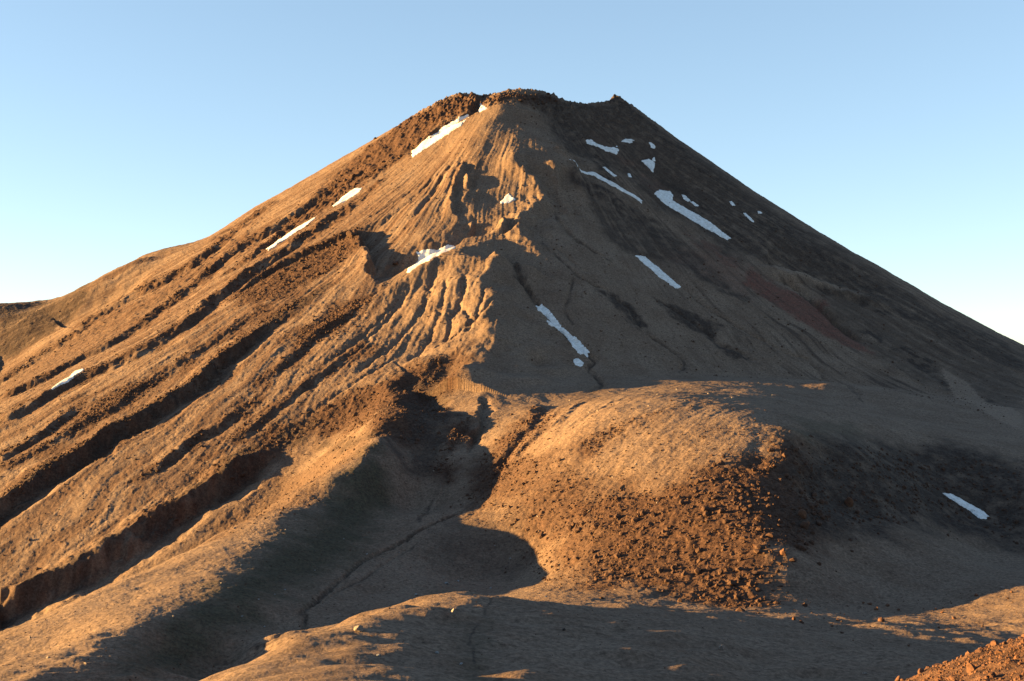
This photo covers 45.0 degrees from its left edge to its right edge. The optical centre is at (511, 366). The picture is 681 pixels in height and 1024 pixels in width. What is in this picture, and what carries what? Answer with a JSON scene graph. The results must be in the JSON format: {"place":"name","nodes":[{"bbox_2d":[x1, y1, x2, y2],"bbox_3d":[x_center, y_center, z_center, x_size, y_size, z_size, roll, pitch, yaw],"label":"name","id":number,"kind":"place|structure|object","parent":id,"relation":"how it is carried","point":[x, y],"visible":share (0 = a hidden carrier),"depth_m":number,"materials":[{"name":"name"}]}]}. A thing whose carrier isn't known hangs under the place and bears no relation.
{"place":"outdoors","nodes":[
{"label":"outdoors","id":0,"kind":"place"},
{"bbox_2d":[0,440,400,680],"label":"moraine ridge hill","id":1,"kind":"structure","parent":0,"point":[162,639],"depth_m":472.29,"materials":[{"name":"brown soil"}]},
{"bbox_2d":[2,490,341,677],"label":"loose rubble","id":2,"kind":"object","parent":1,"relation":"on","point":[126,612],"visible":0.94,"depth_m":450.54,"materials":[{"name":"brown stone"}]},
{"bbox_2d":[0,87,1023,625],"bbox_3d":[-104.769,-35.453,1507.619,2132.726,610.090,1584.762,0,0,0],"label":"mountain","id":3,"kind":"structure","parent":0,"point":[96,545],"depth_m":1101.83,"materials":[{"name":"brown soil"}]},
{"bbox_2d":[51,369,83,389],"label":"snow patch","id":4,"kind":"object","parent":3,"relation":"on","point":[68,379],"visible":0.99,"depth_m":1041.36,"materials":[{"name":"white snow"}]},
{"bbox_2d":[52,372,171,433],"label":"lava rubble","id":5,"kind":"object","parent":3,"relation":"on","point":[108,399],"visible":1,"depth_m":964.38,"materials":[{"name":"brown stone"}]},
{"bbox_2d":[0,93,483,518],"bbox_3d":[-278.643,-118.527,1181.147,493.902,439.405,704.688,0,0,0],"label":"lava rubble","id":6,"kind":"object","parent":3,"relation":"on","point":[21,488],"visible":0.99,"depth_m":1006.52,"materials":[{"name":"brown stone"}]},
{"bbox_2d":[0,126,529,571],"bbox_3d":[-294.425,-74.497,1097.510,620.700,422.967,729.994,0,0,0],"label":"loose rubble","id":7,"kind":"object","parent":3,"relation":"on","point":[29,539],"visible":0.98,"depth_m":1069.26,"materials":[{"name":"brown stone"}]},
{"bbox_2d":[266,217,314,249],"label":"snow patch","id":8,"kind":"object","parent":3,"relation":"on","point":[290,233],"visible":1,"depth_m":1297.52,"materials":[{"name":"white snow"}]},
{"bbox_2d":[220,227,365,309],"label":"lava rubble","id":9,"kind":"object","parent":3,"relation":"on","point":[308,258],"visible":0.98,"depth_m":1167.42,"materials":[{"name":"brown stone"}]},
{"bbox_2d":[286,296,377,345],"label":"lava rubble","id":10,"kind":"object","parent":3,"relation":"on","point":[337,316],"visible":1,"depth_m":1031.07,"materials":[{"name":"brown stone"}]},
{"bbox_2d":[333,188,361,205],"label":"snow patch","id":11,"kind":"object","parent":3,"relation":"on","point":[350,194],"visible":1,"depth_m":1346.56,"materials":[{"name":"white snow"}]},
{"bbox_2d":[346,230,354,236],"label":"boulder","id":12,"kind":"object","parent":3,"relation":"on","point":[349,233],"visible":1,"depth_m":1201.84,"materials":[{"name":"brown stone"}]},
{"bbox_2d":[264,92,478,252],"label":"lava rubble","id":13,"kind":"object","parent":3,"relation":"on","point":[382,161],"visible":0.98,"depth_m":1416.89,"materials":[{"name":"brown stone"}]},
{"bbox_2d":[407,244,455,272],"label":"snow patch","id":14,"kind":"object","parent":3,"relation":"on","point":[426,255],"visible":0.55,"depth_m":1145.78,"materials":[{"name":"white snow"}]},
{"bbox_2d":[411,103,486,156],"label":"snow patch","id":15,"kind":"object","parent":3,"relation":"on","point":[429,141],"visible":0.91,"depth_m":1394.95,"materials":[{"name":"white snow"}]},
{"bbox_2d":[442,114,468,127],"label":"snow patch","id":16,"kind":"object","parent":3,"relation":"on","point":[458,119],"visible":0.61,"depth_m":1416.94,"materials":[{"name":"white snow"}]},
{"bbox_2d":[500,193,514,202],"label":"snow patch","id":17,"kind":"object","parent":3,"relation":"on","point":[508,198],"visible":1,"depth_m":1231.43,"materials":[{"name":"white snow"}]},
{"bbox_2d":[487,92,557,110],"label":"lava rubble","id":18,"kind":"object","parent":3,"relation":"on","point":[525,98],"visible":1,"depth_m":1441.02,"materials":[{"name":"brown stone"}]},
{"bbox_2d":[536,304,589,356],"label":"snow patch","id":19,"kind":"object","parent":3,"relation":"on","point":[577,345],"visible":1,"depth_m":987.86,"materials":[{"name":"white snow"}]},
{"bbox_2d":[573,358,583,366],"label":"snow patch","id":20,"kind":"object","parent":3,"relation":"on","point":[578,362],"visible":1,"depth_m":938.07,"materials":[{"name":"white snow"}]},
{"bbox_2d":[586,139,618,154],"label":"snow patch","id":21,"kind":"object","parent":3,"relation":"on","point":[614,150],"visible":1,"depth_m":1382.04,"materials":[{"name":"white snow"}]},
{"bbox_2d":[569,159,641,202],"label":"snow patch","id":22,"kind":"object","parent":3,"relation":"on","point":[609,182],"visible":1,"depth_m":1300.62,"materials":[{"name":"white snow"}]},
{"bbox_2d":[603,167,616,176],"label":"snow patch","id":23,"kind":"object","parent":3,"relation":"on","point":[610,172],"visible":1,"depth_m":1325.10,"materials":[{"name":"white snow"}]},
{"bbox_2d":[622,139,633,142],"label":"snow patch","id":24,"kind":"object","parent":3,"relation":"on","point":[628,140],"visible":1,"depth_m":1417.20,"materials":[{"name":"white snow"}]},
{"bbox_2d":[642,159,654,171],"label":"snow patch","id":25,"kind":"object","parent":3,"relation":"on","point":[649,163],"visible":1,"depth_m":1386.24,"materials":[{"name":"white snow"}]},
{"bbox_2d":[635,255,680,287],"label":"snow patch","id":26,"kind":"object","parent":3,"relation":"on","point":[659,272],"visible":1,"depth_m":1153.29,"materials":[{"name":"white snow"}]},
{"bbox_2d":[682,195,689,201],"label":"snow patch","id":27,"kind":"object","parent":3,"relation":"on","point":[686,198],"visible":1,"depth_m":1338.52,"materials":[{"name":"white snow"}]},
{"bbox_2d":[654,190,730,239],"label":"snow patch","id":28,"kind":"object","parent":3,"relation":"on","point":[665,197],"visible":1,"depth_m":1306.51,"materials":[{"name":"white snow"}]},
{"bbox_2d":[477,97,1013,423],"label":"loose rubble","id":29,"kind":"object","parent":3,"relation":"on","point":[738,288],"visible":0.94,"depth_m":1141.96,"materials":[{"name":"brown stone"}]},
{"bbox_2d":[0,354,1023,680],"bbox_3d":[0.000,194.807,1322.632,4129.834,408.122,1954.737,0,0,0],"label":"valley ground","id":30,"kind":"structure","parent":0,"point":[474,560],"depth_m":599.04,"materials":[{"name":"brown soil"}]},
{"bbox_2d":[226,413,382,534],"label":"lava rubble","id":31,"kind":"object","parent":30,"relation":"on","point":[283,508],"visible":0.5,"depth_m":730.49,"materials":[{"name":"brown stone"}]},
{"bbox_2d":[127,351,483,545],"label":"lava rubble","id":32,"kind":"object","parent":30,"relation":"on","point":[439,361],"visible":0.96,"depth_m":849.45,"materials":[{"name":"brown stone"}]},
{"bbox_2d":[129,444,508,679],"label":"loose rubble","id":33,"kind":"object","parent":30,"relation":"on","point":[337,562],"visible":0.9,"depth_m":555.78,"materials":[{"name":"brown stone"}]},
{"bbox_2d":[739,571,1017,632],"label":"lava rubble","id":34,"kind":"object","parent":30,"relation":"on","point":[802,622],"visible":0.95,"depth_m":443.91,"materials":[{"name":"brown stone"}]},
{"bbox_2d":[0,0,1023,344],"label":"sky","id":35,"kind":"structure","parent":0,"point":[893,130],"materials":[{"name":"blue"}]},
{"bbox_2d":[200,593,964,680],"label":"foreground hill","id":36,"kind":"structure","parent":0,"point":[407,649],"depth_m":275.54,"materials":[{"name":"brown soil"}]},
{"bbox_2d":[354,625,363,631],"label":"boulder","id":37,"kind":"object","parent":36,"relation":"on","point":[359,628],"visible":1,"depth_m":267.23,"materials":[{"name":"stone"}]},
{"bbox_2d":[291,594,1000,678],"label":"loose rubble","id":38,"kind":"object","parent":36,"relation":"on","point":[650,629],"visible":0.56,"depth_m":311.75,"materials":[{"name":"brown stone"}]},
{"bbox_2d":[444,386,1023,603],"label":"lava knoll hill","id":39,"kind":"structure","parent":0,"point":[927,557],"depth_m":604.55,"materials":[{"name":"brown soil"}]},
{"bbox_2d":[401,416,498,500],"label":"lava rubble","id":40,"kind":"object","parent":39,"relation":"on","point":[450,449],"visible":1,"depth_m":733.70,"materials":[{"name":"brown stone"}]},
{"bbox_2d":[459,405,567,511],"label":"lava rubble","id":41,"kind":"object","parent":39,"relation":"on","point":[512,438],"visible":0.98,"depth_m":703.48,"materials":[{"name":"brown stone"}]},
{"bbox_2d":[440,431,706,590],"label":"lava rubble","id":42,"kind":"object","parent":39,"relation":"on","point":[596,575],"visible":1,"depth_m":572.57,"materials":[{"name":"brown stone"}]},
{"bbox_2d":[568,410,686,471],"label":"lava rubble","id":43,"kind":"object","parent":39,"relation":"on","point":[603,438],"visible":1,"depth_m":649.36,"materials":[{"name":"brown stone"}]},
{"bbox_2d":[428,394,844,597],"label":"loose rubble","id":44,"kind":"object","parent":39,"relation":"on","point":[649,492],"visible":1,"depth_m":620.15,"materials":[{"name":"brown stone"}]},
{"bbox_2d":[558,418,782,520],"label":"lava rubble","id":45,"kind":"object","parent":39,"relation":"on","point":[676,459],"visible":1,"depth_m":613.14,"materials":[{"name":"brown stone"}]},
{"bbox_2d":[515,436,856,616],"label":"lava rubble","id":46,"kind":"object","parent":39,"relation":"on","point":[757,550],"visible":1,"depth_m":532.15,"materials":[{"name":"brown stone"}]},
{"bbox_2d":[701,506,709,511],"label":"boulder","id":47,"kind":"object","parent":39,"relation":"on","point":[705,508],"visible":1,"depth_m":540.57,"materials":[{"name":"brown stone"}]},
{"bbox_2d":[727,580,736,585],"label":"boulder","id":48,"kind":"object","parent":39,"relation":"on","point":[732,583],"visible":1,"depth_m":476.23,"materials":[{"name":"brown stone"}]},
{"bbox_2d":[766,533,772,538],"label":"boulder","id":49,"kind":"object","parent":39,"relation":"on","point":[769,535],"visible":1,"depth_m":510.17,"materials":[{"name":"brown stone"}]},
{"bbox_2d":[780,548,785,555],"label":"boulder","id":50,"kind":"object","parent":39,"relation":"on","point":[782,552],"visible":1,"depth_m":495.78,"materials":[{"name":"brown stone"}]},
{"bbox_2d":[797,543,805,550],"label":"boulder","id":51,"kind":"object","parent":39,"relation":"on","point":[801,546],"visible":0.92,"depth_m":506.42,"materials":[{"name":"brown stone"}]},
{"bbox_2d":[797,509,806,518],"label":"boulder","id":52,"kind":"object","parent":39,"relation":"on","point":[802,513],"visible":1,"depth_m":538.74,"materials":[{"name":"brown stone"}]},
{"bbox_2d":[844,497,853,506],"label":"boulder","id":53,"kind":"object","parent":39,"relation":"on","point":[848,502],"visible":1,"depth_m":583.53,"materials":[{"name":"brown stone"}]},
{"bbox_2d":[785,431,1023,543],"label":"lava rubble","id":54,"kind":"object","parent":39,"relation":"on","point":[857,512],"visible":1,"depth_m":631.75,"materials":[{"name":"brown stone"}]},
{"bbox_2d":[943,493,987,518],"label":"snow patch","id":55,"kind":"object","parent":39,"relation":"on","point":[978,512],"visible":1,"depth_m":655.40,"materials":[{"name":"white snow"}]},
{"bbox_2d":[905,638,1023,680],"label":"slope ground","id":56,"kind":"structure","parent":0,"point":[1011,665],"depth_m":56.49,"materials":[{"name":"brown soil"}]},
{"bbox_2d":[907,638,1023,680],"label":"lava rubble","id":57,"kind":"object","parent":56,"relation":"on","point":[990,653],"visible":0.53,"depth_m":56.91,"materials":[{"name":"brown stone"}]},
{"bbox_2d":[966,662,975,672],"bbox_3d":[20.749,13.610,55.809,0.497,0.547,0.644,-9,-13,30],"label":"rock","id":58,"kind":"object","parent":57,"relation":"on","point":[970,667],"visible":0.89,"depth_m":55.62,"materials":[{"name":"brown stone"}]},
{"bbox_2d":[988,672,995,677],"bbox_3d":[20.254,13.028,52.136,0.438,0.315,0.323,-3,-5,-32],"label":"rock","id":59,"kind":"object","parent":57,"relation":"on","point":[991,674],"visible":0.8,"depth_m":52.02,"materials":[{"name":"brown stone"}]},
{"bbox_2d":[990,640,998,645],"bbox_3d":[23.947,13.744,61.301,0.377,0.324,0.362,0,0,38],"label":"rock","id":60,"kind":"object","parent":57,"relation":"on","point":[993,642],"visible":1,"depth_m":61.23,"materials":[{"name":"brown stone"}]}
]}

